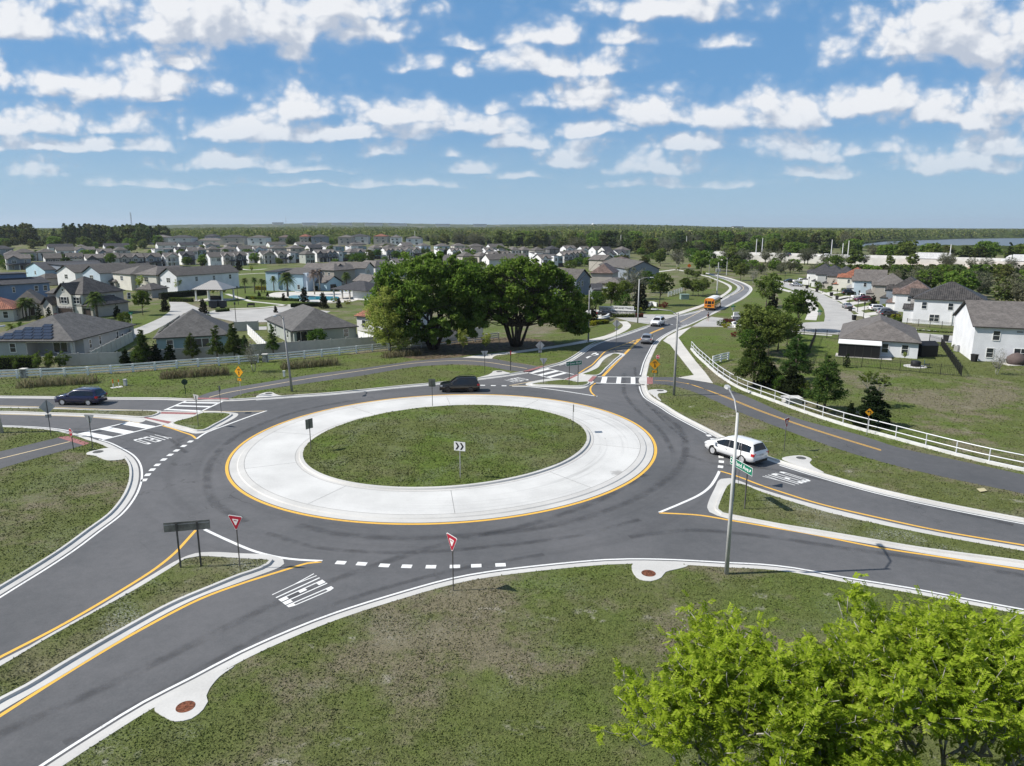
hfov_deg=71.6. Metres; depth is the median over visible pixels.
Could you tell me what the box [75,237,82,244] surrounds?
edge tree
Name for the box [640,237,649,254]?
belt tree
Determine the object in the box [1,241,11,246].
edge tree
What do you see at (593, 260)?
house
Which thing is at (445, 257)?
house
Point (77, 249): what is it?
house
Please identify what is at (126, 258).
house
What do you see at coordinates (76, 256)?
house
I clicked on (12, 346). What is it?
window
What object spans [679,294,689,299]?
utility cabinet
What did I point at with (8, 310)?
house
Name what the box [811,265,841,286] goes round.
house
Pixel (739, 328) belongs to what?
tree
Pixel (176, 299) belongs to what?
hedge
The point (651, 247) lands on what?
belt tree
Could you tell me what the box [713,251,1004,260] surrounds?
barrier wall
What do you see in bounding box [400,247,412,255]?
house
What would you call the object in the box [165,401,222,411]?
road marking
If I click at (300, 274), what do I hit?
house
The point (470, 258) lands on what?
garden tree
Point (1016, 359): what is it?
patio set
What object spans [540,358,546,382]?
road sign
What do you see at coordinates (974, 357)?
wheelie bin
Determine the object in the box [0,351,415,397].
lawn
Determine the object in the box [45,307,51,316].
topiary
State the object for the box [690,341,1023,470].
railing
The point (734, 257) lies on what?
tree
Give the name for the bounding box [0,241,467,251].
hills
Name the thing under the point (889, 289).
house
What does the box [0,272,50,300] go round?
house
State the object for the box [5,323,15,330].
banana plant
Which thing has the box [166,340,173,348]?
window
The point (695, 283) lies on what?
street tree
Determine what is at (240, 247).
house
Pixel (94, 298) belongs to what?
palm tree
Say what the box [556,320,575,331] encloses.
bushy tree
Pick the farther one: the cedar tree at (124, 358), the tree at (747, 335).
the tree at (747, 335)
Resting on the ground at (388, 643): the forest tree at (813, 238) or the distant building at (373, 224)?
the forest tree at (813, 238)
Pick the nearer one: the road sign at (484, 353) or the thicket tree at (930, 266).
the road sign at (484, 353)
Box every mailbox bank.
[208,301,217,307]
[218,300,226,307]
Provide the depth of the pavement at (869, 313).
159.07 m
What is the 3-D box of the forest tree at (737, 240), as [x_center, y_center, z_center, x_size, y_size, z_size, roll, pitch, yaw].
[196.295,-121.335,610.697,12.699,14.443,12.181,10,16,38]
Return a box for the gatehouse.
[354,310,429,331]
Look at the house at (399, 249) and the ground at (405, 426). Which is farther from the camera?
the house at (399, 249)
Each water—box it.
[289,295,338,300]
[863,238,1023,245]
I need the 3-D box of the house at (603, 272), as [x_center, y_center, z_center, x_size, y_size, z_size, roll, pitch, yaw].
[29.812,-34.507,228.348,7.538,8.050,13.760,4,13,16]
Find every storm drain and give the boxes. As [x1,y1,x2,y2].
[86,448,124,460]
[154,666,233,721]
[256,392,290,397]
[482,370,509,376]
[631,562,687,580]
[648,389,666,400]
[782,455,823,472]
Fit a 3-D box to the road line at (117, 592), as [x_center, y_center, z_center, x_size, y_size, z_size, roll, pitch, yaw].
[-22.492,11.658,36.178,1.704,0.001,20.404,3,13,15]
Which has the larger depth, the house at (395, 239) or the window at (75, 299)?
the house at (395, 239)
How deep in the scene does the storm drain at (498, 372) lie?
94.62 m
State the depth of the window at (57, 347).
109.62 m
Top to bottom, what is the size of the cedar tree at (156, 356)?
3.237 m
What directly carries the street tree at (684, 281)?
on the lawn at (675, 304)
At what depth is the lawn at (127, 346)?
116.28 m
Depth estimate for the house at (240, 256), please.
368.93 m
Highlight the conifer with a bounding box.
[867,295,876,307]
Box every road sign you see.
[38,400,54,435]
[69,428,73,449]
[84,414,93,446]
[181,379,187,393]
[193,394,198,425]
[228,515,241,566]
[235,366,242,392]
[305,418,312,451]
[428,379,435,405]
[446,533,456,590]
[454,441,464,477]
[481,351,487,365]
[536,341,543,352]
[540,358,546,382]
[613,320,620,333]
[649,359,659,375]
[784,417,789,449]
[865,408,873,434]
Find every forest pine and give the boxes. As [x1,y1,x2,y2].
[11,225,19,244]
[60,226,72,243]
[68,223,76,242]
[76,224,81,239]
[80,223,90,236]
[90,225,100,240]
[95,227,103,240]
[107,227,118,241]
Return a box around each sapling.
[457,328,468,346]
[481,332,490,346]
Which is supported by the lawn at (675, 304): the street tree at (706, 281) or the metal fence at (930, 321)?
the street tree at (706, 281)
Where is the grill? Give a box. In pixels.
[904,360,926,367]
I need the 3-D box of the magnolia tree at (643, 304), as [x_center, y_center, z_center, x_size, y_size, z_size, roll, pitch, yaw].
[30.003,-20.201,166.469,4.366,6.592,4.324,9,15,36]
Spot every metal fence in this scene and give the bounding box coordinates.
[800,327,839,339]
[805,329,816,356]
[808,353,962,375]
[907,318,954,328]
[929,334,941,345]
[941,339,962,374]
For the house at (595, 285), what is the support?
on the ground at (388, 643)
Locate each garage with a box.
[40,273,57,285]
[134,283,169,297]
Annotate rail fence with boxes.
[0,354,258,377]
[268,332,498,361]
[668,288,682,296]
[712,352,729,363]
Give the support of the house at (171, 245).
on the ground at (388, 643)
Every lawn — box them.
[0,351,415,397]
[115,306,169,328]
[115,341,136,351]
[205,290,318,308]
[227,263,266,291]
[238,365,502,395]
[401,338,554,358]
[462,323,621,356]
[494,324,646,365]
[637,259,715,286]
[642,290,718,313]
[648,342,691,376]
[679,327,743,367]
[708,275,736,296]
[715,292,770,316]
[768,275,902,318]
[778,287,824,322]
[781,334,1023,372]
[792,369,1023,466]
[914,323,953,331]
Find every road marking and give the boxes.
[79,421,160,439]
[134,435,169,443]
[142,441,192,480]
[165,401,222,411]
[272,573,332,606]
[335,561,505,567]
[527,368,570,377]
[601,377,634,383]
[707,435,723,467]
[763,471,809,484]
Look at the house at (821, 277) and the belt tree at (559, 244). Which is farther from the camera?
the belt tree at (559, 244)
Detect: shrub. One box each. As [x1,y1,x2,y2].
[9,356,20,367]
[30,350,44,367]
[42,353,55,367]
[44,350,71,369]
[112,304,120,317]
[116,311,130,322]
[129,349,147,362]
[159,297,169,311]
[716,319,725,325]
[771,374,789,391]
[794,380,813,396]
[814,281,821,287]
[843,353,850,367]
[893,316,901,321]
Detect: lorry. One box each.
[915,252,951,258]
[1001,254,1023,261]
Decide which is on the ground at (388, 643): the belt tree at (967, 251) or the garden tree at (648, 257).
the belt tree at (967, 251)
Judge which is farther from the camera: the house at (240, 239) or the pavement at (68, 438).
the house at (240, 239)
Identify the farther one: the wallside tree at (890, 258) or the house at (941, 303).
the wallside tree at (890, 258)
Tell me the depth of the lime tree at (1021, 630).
23.86 m
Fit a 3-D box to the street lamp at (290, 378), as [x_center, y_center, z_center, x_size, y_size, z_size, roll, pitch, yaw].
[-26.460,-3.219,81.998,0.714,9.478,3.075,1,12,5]
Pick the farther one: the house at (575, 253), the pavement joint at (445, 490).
the house at (575, 253)
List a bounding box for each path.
[0,438,81,468]
[198,357,537,398]
[653,377,1023,493]
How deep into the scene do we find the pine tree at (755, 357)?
85.14 m
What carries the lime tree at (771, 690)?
on the ground at (388, 643)
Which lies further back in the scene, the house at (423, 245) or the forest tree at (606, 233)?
the forest tree at (606, 233)
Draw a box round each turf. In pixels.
[0,380,1023,694]
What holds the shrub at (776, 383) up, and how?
on the ground at (388, 643)
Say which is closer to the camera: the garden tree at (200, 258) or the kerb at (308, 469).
the kerb at (308, 469)
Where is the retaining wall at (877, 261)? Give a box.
[712,254,1023,268]
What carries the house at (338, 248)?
on the ground at (388, 643)
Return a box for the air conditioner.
[953,345,959,351]
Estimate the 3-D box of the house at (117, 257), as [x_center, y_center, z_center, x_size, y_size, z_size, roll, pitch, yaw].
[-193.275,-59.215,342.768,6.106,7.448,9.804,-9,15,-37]
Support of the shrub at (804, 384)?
on the lawn at (910, 402)
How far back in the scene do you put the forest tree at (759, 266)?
295.55 m
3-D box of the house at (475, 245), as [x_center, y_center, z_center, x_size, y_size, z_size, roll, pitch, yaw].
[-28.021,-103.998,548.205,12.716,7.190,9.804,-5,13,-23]
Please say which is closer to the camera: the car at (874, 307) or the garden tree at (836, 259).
the car at (874, 307)
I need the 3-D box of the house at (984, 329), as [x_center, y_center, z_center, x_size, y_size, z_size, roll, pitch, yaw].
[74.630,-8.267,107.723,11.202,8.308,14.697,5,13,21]
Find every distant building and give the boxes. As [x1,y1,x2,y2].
[272,222,283,224]
[302,223,317,224]
[331,223,351,224]
[365,223,382,225]
[388,223,406,225]
[436,224,449,226]
[473,224,486,226]
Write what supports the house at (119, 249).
on the ground at (388, 643)
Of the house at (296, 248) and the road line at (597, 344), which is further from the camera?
the house at (296, 248)
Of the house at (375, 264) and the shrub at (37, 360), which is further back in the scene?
the house at (375, 264)
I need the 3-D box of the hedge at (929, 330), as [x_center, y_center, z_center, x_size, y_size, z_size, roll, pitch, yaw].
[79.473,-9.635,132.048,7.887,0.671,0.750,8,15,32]
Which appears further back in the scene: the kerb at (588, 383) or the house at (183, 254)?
the house at (183, 254)
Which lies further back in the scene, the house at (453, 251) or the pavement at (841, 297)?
the house at (453, 251)
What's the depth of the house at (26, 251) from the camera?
414.39 m
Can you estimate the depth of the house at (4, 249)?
484.86 m
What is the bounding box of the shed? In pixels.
[917,341,939,356]
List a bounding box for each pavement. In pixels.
[58,436,87,444]
[141,411,199,424]
[146,417,170,422]
[160,412,195,413]
[198,398,227,398]
[211,304,289,311]
[226,294,250,300]
[244,396,639,514]
[249,301,290,305]
[463,321,630,358]
[565,374,591,380]
[639,376,648,384]
[647,377,652,383]
[663,327,712,382]
[673,277,731,314]
[776,280,869,317]
[780,288,817,319]
[797,333,831,335]
[832,296,850,299]
[833,297,852,300]
[840,301,865,304]
[847,306,867,310]
[854,312,877,315]
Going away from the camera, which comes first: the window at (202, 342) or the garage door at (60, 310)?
the window at (202, 342)
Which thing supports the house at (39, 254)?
on the ground at (388, 643)
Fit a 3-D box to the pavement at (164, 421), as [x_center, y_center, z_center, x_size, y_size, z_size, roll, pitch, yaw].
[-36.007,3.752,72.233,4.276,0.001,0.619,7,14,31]
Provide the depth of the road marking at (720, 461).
59.56 m
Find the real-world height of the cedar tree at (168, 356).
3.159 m
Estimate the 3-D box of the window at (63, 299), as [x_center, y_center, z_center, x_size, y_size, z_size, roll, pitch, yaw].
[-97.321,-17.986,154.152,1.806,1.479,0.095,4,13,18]
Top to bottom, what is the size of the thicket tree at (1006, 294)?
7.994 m
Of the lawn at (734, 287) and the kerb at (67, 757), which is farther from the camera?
the lawn at (734, 287)
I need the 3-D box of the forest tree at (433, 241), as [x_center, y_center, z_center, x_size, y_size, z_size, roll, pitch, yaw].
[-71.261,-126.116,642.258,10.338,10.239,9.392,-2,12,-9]
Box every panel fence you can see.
[57,352,118,365]
[89,331,133,352]
[116,346,244,363]
[233,320,258,330]
[247,324,265,343]
[249,337,376,354]
[357,330,376,345]
[410,327,482,344]
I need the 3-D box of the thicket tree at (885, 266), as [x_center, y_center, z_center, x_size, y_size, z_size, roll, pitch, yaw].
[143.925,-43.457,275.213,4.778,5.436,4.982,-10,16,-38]
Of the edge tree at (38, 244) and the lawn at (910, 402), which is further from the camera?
the edge tree at (38, 244)
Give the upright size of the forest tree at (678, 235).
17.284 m
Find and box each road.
[0,318,1023,765]
[675,273,749,325]
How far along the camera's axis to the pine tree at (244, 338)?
103.61 m
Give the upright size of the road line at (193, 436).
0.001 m
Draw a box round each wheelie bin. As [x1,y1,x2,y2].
[943,335,949,341]
[971,354,978,361]
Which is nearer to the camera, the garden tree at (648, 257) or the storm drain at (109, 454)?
the storm drain at (109, 454)
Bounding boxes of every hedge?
[0,354,34,369]
[158,290,206,298]
[168,297,193,301]
[215,308,229,311]
[246,296,298,300]
[255,286,266,289]
[291,302,318,306]
[589,319,609,324]
[611,313,634,317]
[635,313,643,317]
[722,318,735,322]
[917,329,952,332]
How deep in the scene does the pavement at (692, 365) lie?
104.76 m
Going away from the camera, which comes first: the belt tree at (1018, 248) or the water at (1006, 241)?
the belt tree at (1018, 248)
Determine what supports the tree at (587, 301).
on the ground at (388, 643)
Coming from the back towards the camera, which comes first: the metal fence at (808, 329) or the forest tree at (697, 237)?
the forest tree at (697, 237)
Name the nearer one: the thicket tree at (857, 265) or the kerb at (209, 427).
the kerb at (209, 427)
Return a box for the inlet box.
[781,395,803,403]
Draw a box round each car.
[54,386,107,405]
[439,375,479,392]
[596,310,617,315]
[641,333,654,343]
[650,315,665,326]
[789,282,802,286]
[841,289,855,294]
[842,303,852,308]
[854,295,870,301]
[868,304,888,310]
[876,307,897,313]
[879,310,900,316]
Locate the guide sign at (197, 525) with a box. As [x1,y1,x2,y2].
[163,519,209,567]
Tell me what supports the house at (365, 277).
on the ground at (388, 643)
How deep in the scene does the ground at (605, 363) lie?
100.13 m
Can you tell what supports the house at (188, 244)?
on the ground at (388, 643)
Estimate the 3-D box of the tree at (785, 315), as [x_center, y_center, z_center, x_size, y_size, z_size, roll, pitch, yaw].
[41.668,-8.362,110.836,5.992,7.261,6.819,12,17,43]
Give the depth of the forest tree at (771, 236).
641.83 m
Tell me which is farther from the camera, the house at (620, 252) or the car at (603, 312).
the house at (620, 252)
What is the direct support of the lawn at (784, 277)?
on the ground at (388, 643)
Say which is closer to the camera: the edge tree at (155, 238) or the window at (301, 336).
the window at (301, 336)
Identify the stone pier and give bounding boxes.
[18,368,27,377]
[261,353,267,362]
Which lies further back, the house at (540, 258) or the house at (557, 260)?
the house at (557, 260)
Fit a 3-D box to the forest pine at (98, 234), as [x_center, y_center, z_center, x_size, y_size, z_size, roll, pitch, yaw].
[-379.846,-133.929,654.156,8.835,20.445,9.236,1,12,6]
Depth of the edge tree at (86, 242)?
576.30 m
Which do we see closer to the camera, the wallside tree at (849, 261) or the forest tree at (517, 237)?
the wallside tree at (849, 261)
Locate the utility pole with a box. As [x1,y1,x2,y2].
[715,262,721,293]
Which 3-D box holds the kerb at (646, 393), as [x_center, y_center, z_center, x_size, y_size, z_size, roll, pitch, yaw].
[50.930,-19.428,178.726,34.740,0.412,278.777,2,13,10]
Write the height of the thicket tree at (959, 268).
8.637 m
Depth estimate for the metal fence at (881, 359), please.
96.95 m
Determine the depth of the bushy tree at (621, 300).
167.07 m
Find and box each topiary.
[34,305,42,319]
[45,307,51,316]
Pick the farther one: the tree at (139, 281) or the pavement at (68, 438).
the tree at (139, 281)
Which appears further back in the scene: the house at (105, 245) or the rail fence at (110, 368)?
the house at (105, 245)
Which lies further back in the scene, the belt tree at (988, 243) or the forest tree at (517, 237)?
the forest tree at (517, 237)
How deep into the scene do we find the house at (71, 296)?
155.21 m
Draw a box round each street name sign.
[565,360,581,383]
[730,456,752,508]
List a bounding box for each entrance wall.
[598,306,635,314]
[731,312,740,320]
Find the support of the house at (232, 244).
on the ground at (388, 643)
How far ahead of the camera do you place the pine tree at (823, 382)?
73.82 m
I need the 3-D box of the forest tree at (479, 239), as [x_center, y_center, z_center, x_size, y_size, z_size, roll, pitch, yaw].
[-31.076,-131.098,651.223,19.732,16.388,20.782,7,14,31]
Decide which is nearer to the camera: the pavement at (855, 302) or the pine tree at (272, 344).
the pine tree at (272, 344)
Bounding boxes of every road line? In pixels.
[0,439,142,597]
[0,441,69,458]
[0,530,196,657]
[0,561,321,716]
[2,425,68,430]
[5,414,138,422]
[22,406,118,409]
[39,558,1022,765]
[163,425,195,438]
[196,411,264,438]
[204,529,321,561]
[211,360,526,396]
[225,394,656,524]
[262,373,524,399]
[522,386,593,395]
[562,328,644,364]
[579,348,612,372]
[602,328,661,375]
[603,328,662,375]
[639,386,705,432]
[640,325,684,374]
[658,380,880,450]
[659,471,719,511]
[659,512,1023,569]
[690,384,880,449]
[720,471,1023,545]
[779,465,1023,523]
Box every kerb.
[0,276,738,400]
[0,407,159,417]
[0,407,160,421]
[0,426,138,594]
[0,554,273,702]
[48,560,1023,765]
[164,411,237,433]
[171,412,231,430]
[229,395,652,522]
[295,404,593,490]
[526,378,593,388]
[530,379,589,386]
[580,353,624,373]
[582,353,620,375]
[641,273,1023,522]
[707,478,1023,567]
[715,482,1023,563]
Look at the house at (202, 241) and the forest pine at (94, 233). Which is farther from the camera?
the forest pine at (94, 233)
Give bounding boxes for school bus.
[704,295,721,309]
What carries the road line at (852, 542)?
on the road at (134, 540)
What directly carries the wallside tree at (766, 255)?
on the ground at (388, 643)
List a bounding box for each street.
[134,302,330,336]
[586,310,676,323]
[692,317,741,327]
[782,282,855,321]
[792,321,952,342]
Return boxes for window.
[2,311,8,317]
[9,343,16,352]
[53,343,67,352]
[60,297,67,303]
[73,297,79,303]
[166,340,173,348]
[194,338,209,346]
[296,331,307,340]
[343,328,348,336]
[881,343,888,352]
[901,344,908,354]
[921,302,927,308]
[929,314,939,321]
[947,303,953,310]
[985,348,994,357]
[992,330,1000,340]
[1013,348,1023,354]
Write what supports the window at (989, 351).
in the house at (984, 329)
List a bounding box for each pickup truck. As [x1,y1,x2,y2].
[792,278,802,281]
[851,293,865,298]
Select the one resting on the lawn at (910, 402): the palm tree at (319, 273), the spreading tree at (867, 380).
the spreading tree at (867, 380)
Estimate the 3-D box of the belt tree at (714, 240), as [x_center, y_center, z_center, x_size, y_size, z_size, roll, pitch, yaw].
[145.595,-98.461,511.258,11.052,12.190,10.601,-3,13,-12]
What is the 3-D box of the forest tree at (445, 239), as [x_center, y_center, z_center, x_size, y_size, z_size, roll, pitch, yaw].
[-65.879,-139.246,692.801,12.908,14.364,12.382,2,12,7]
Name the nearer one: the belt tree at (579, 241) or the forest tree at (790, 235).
the belt tree at (579, 241)
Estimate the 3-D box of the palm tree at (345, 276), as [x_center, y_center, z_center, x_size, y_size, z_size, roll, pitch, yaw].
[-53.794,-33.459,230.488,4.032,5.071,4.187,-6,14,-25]
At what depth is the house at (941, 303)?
142.49 m
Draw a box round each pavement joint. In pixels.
[244,396,639,514]
[245,398,637,511]
[295,410,593,491]
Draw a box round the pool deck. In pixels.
[266,292,354,302]
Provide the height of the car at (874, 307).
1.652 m
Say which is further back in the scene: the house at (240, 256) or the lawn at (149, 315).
the house at (240, 256)
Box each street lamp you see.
[0,325,4,432]
[272,315,292,391]
[587,287,607,341]
[637,277,653,322]
[651,308,678,395]
[724,385,738,574]
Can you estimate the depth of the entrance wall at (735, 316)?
145.59 m
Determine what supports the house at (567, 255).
on the ground at (388, 643)
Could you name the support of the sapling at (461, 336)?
on the lawn at (477, 346)
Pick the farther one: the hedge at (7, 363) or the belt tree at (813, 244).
the belt tree at (813, 244)
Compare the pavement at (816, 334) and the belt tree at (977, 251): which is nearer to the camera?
the pavement at (816, 334)
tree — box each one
[0,227,18,242]
[0,238,10,244]
[0,259,6,268]
[1,224,13,233]
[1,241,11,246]
[6,228,29,243]
[9,237,19,244]
[14,297,32,319]
[16,223,38,243]
[16,301,31,318]
[18,228,39,244]
[23,298,37,318]
[27,240,35,248]
[36,241,43,245]
[46,236,62,244]
[60,224,77,242]
[60,257,72,260]
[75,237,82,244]
[78,249,91,253]
[80,223,104,238]
[80,236,93,246]
[84,291,106,316]
[91,227,108,239]
[94,237,104,246]
[103,253,116,262]
[106,225,119,240]
[108,278,117,286]
[111,224,138,242]
[119,225,139,243]
[119,347,131,365]
[122,238,133,244]
[125,245,132,250]
[129,329,152,362]
[131,225,152,244]
[131,290,151,314]
[134,223,148,235]
[135,275,143,285]
[137,238,150,247]
[148,341,163,363]
[150,227,159,234]
[150,235,163,243]
[154,224,170,235]
[162,342,176,362]
[181,257,191,263]
[182,333,201,360]
[197,254,206,265]
[198,298,209,313]
[205,325,225,361]
[223,323,241,358]
[235,260,242,269]
[238,335,253,359]
[241,278,248,292]
[243,340,266,371]
[248,253,259,260]
[250,277,258,292]
[264,324,280,355]
[269,276,276,290]
[275,258,282,263]
[277,272,296,296]
[285,235,296,244]
[299,287,308,301]
[305,328,327,340]
[307,269,320,293]
[314,269,324,290]
[318,292,329,308]
[336,298,341,307]
[341,272,351,283]
[348,252,369,261]
[361,251,494,349]
[361,282,416,351]
[364,249,375,259]
[373,249,382,256]
[391,251,400,257]
[429,238,438,244]
[438,233,450,244]
[451,231,466,243]
[453,249,612,346]
[464,249,475,253]
[466,256,476,263]
[468,231,489,243]
[477,261,486,270]
[491,231,505,245]
[502,233,513,248]
[511,231,523,246]
[518,233,529,246]
[523,232,533,246]
[534,230,549,245]
[547,236,555,244]
[550,231,560,239]
[552,238,559,247]
[555,237,567,247]
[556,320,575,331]
[563,260,577,268]
[566,231,577,241]
[566,238,581,247]
[572,237,585,245]
[574,257,583,266]
[581,295,595,311]
[583,257,589,267]
[585,237,601,246]
[586,233,596,238]
[586,589,972,765]
[587,291,605,311]
[589,307,597,320]
[590,230,601,238]
[598,236,609,246]
[599,230,617,245]
[601,281,623,305]
[610,293,632,305]
[611,230,619,246]
[616,233,626,244]
[618,234,633,241]
[618,266,649,298]
[619,281,634,293]
[623,238,633,250]
[626,231,643,239]
[631,238,642,254]
[633,283,649,310]
[636,248,645,254]
[639,256,648,261]
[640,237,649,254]
[641,270,653,284]
[643,238,658,253]
[643,254,651,262]
[648,272,674,305]
[653,248,666,265]
[656,239,667,250]
[660,238,677,254]
[670,230,687,247]
[670,248,686,266]
[672,242,681,250]
[679,278,690,293]
[682,240,694,256]
[683,248,700,259]
[684,234,702,242]
[687,280,697,295]
[688,269,694,277]
[689,252,703,263]
[690,279,706,294]
[691,241,705,250]
[691,250,710,268]
[692,240,710,250]
[693,232,705,241]
[693,270,700,278]
[699,278,711,288]
[704,250,716,258]
[705,229,713,237]
[708,238,722,250]
[708,241,716,250]
[710,258,720,270]
[713,255,726,268]
[719,231,734,247]
[719,248,730,257]
[721,241,733,251]
[721,260,728,268]
[725,246,737,256]
[727,258,740,268]
[729,254,743,269]
[732,234,747,248]
[732,262,749,280]
[732,329,780,387]
[735,324,753,341]
[736,241,754,251]
[736,249,752,258]
[736,301,783,338]
[736,329,755,348]
[745,231,764,241]
[745,267,759,283]
[748,260,758,271]
[750,235,765,244]
[750,720,968,765]
[752,240,764,251]
[753,263,764,271]
[753,272,783,304]
[754,319,792,355]
[755,263,767,273]
[758,248,773,262]
[758,362,782,388]
[760,305,782,313]
[761,306,799,351]
[765,233,782,244]
[765,238,778,252]
[766,294,778,309]
[767,260,780,272]
[773,242,783,252]
[774,249,789,259]
[774,362,805,396]
[775,334,817,374]
[776,263,786,272]
[781,289,818,325]
[782,230,797,243]
[783,242,801,252]
[783,259,797,273]
[785,259,799,270]
[786,318,804,343]
[793,243,807,252]
[796,231,808,242]
[796,264,802,271]
[796,572,1023,765]
[797,248,812,264]
[798,247,817,263]
[798,354,849,411]
[805,242,819,253]
[809,233,822,244]
[812,374,822,407]
[819,244,832,253]
[820,254,827,261]
[821,230,836,243]
[823,255,848,265]
[835,232,850,246]
[839,231,859,243]
[841,238,863,252]
[841,241,857,253]
[842,401,856,420]
[843,248,864,264]
[846,257,855,263]
[849,382,891,427]
[852,264,865,268]
[858,371,902,392]
[861,253,869,263]
[862,264,875,269]
[866,243,878,254]
[875,244,894,255]
[879,264,889,274]
[886,255,894,263]
[890,264,905,274]
[891,269,909,277]
[894,240,918,255]
[899,269,907,279]
[903,264,913,273]
[905,254,920,264]
[907,265,934,286]
[915,268,944,287]
[918,243,943,252]
[918,264,943,287]
[921,242,940,252]
[936,253,956,263]
[937,264,950,284]
[940,264,972,282]
[941,269,982,290]
[942,245,956,255]
[946,258,955,264]
[956,246,973,256]
[965,257,977,265]
[967,270,997,292]
[971,246,990,257]
[972,264,985,277]
[973,240,996,257]
[976,265,983,278]
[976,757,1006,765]
[977,264,990,271]
[977,608,1023,726]
[979,258,995,267]
[982,267,995,294]
[984,264,1002,277]
[985,242,1002,257]
[990,348,1010,374]
[991,275,1019,300]
[994,264,1016,283]
[1000,272,1023,301]
[1002,243,1023,257]
[1004,242,1013,257]
[1004,257,1019,264]
[1018,269,1023,284]
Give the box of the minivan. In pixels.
[705,435,768,463]
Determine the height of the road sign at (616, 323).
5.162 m
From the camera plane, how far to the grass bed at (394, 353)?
107.07 m
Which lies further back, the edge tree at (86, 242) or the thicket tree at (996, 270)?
the edge tree at (86, 242)
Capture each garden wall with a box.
[589,316,609,320]
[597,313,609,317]
[647,301,657,306]
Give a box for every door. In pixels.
[30,307,34,314]
[58,308,72,313]
[83,308,90,315]
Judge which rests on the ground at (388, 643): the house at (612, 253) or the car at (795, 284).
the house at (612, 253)
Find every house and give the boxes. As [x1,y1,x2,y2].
[0,246,12,255]
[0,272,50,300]
[0,297,24,321]
[0,312,136,356]
[3,254,31,269]
[4,250,20,253]
[15,289,44,315]
[16,249,36,260]
[24,260,100,276]
[36,248,55,260]
[40,276,130,316]
[42,253,61,261]
[46,244,73,250]
[54,247,74,253]
[55,262,125,284]
[64,253,83,260]
[74,247,94,252]
[80,263,150,284]
[83,254,105,262]
[95,248,112,253]
[102,243,129,252]
[103,252,119,262]
[112,246,127,252]
[112,265,156,290]
[118,253,132,263]
[131,253,144,262]
[134,265,181,287]
[142,253,162,265]
[149,235,171,244]
[150,248,172,252]
[153,309,228,349]
[155,242,176,248]
[158,264,239,291]
[161,252,179,265]
[168,235,197,243]
[173,247,184,251]
[177,242,198,247]
[177,251,195,264]
[184,247,197,258]
[195,238,220,244]
[197,246,205,254]
[202,242,219,248]
[204,234,220,238]
[205,252,221,265]
[206,246,220,251]
[219,246,235,251]
[219,252,235,265]
[220,235,247,244]
[223,242,241,246]
[232,251,247,264]
[235,245,252,250]
[245,252,256,262]
[247,235,271,245]
[251,245,267,252]
[257,250,274,263]
[264,267,321,290]
[264,304,358,341]
[265,242,286,246]
[268,245,286,251]
[273,250,288,263]
[278,235,291,243]
[286,245,304,252]
[287,252,299,262]
[293,242,311,245]
[299,234,310,241]
[299,250,314,263]
[303,263,341,267]
[304,244,322,250]
[311,234,328,243]
[311,249,327,261]
[315,275,342,290]
[317,242,331,245]
[321,263,354,284]
[322,245,344,250]
[323,249,337,261]
[329,262,374,277]
[331,281,377,299]
[334,262,352,267]
[336,251,347,260]
[338,235,354,244]
[343,248,357,260]
[345,245,366,249]
[348,242,365,244]
[352,234,369,243]
[352,274,375,282]
[353,248,366,259]
[363,260,381,273]
[364,249,380,258]
[367,245,381,249]
[373,234,389,244]
[373,259,394,275]
[378,242,395,246]
[380,247,393,258]
[387,258,406,276]
[390,235,401,244]
[391,247,402,257]
[397,242,412,246]
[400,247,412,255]
[405,236,422,244]
[409,247,421,257]
[415,243,430,250]
[434,243,449,248]
[434,248,446,253]
[436,255,456,264]
[446,248,459,254]
[450,243,466,247]
[457,252,474,263]
[468,244,484,247]
[470,247,482,253]
[474,252,484,264]
[481,253,527,266]
[482,247,494,252]
[485,244,504,248]
[485,251,498,253]
[499,250,509,253]
[508,246,518,252]
[518,246,529,256]
[522,268,591,294]
[529,247,545,251]
[529,251,549,262]
[532,254,552,263]
[543,246,559,253]
[549,254,563,266]
[555,251,573,264]
[560,245,575,250]
[565,250,579,261]
[574,249,586,259]
[576,246,589,256]
[588,246,599,256]
[588,255,612,270]
[589,283,602,299]
[590,263,618,282]
[597,250,617,257]
[598,246,612,252]
[598,257,659,283]
[598,277,631,292]
[613,249,627,255]
[616,246,629,257]
[802,263,830,284]
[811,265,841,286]
[822,266,852,288]
[832,267,860,290]
[836,314,921,359]
[846,269,887,294]
[866,273,902,300]
[879,276,916,304]
[885,280,930,311]
[902,282,986,325]
[951,300,1023,361]
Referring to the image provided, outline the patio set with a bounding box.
[998,353,1023,365]
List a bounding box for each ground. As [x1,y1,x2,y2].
[0,239,1023,765]
[0,408,156,415]
[0,557,267,696]
[174,413,229,429]
[303,405,586,486]
[533,380,587,384]
[584,354,619,374]
[718,483,1023,559]
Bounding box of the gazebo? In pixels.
[191,280,235,300]
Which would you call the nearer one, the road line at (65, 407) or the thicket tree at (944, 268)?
the road line at (65, 407)
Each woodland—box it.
[25,222,1023,254]
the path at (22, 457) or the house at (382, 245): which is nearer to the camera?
the path at (22, 457)
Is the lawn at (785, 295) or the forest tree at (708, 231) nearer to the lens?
the lawn at (785, 295)
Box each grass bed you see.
[11,372,98,388]
[158,364,229,379]
[279,356,342,369]
[381,348,422,357]
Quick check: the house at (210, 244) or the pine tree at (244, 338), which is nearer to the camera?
the pine tree at (244, 338)
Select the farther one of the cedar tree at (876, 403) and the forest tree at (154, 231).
the forest tree at (154, 231)

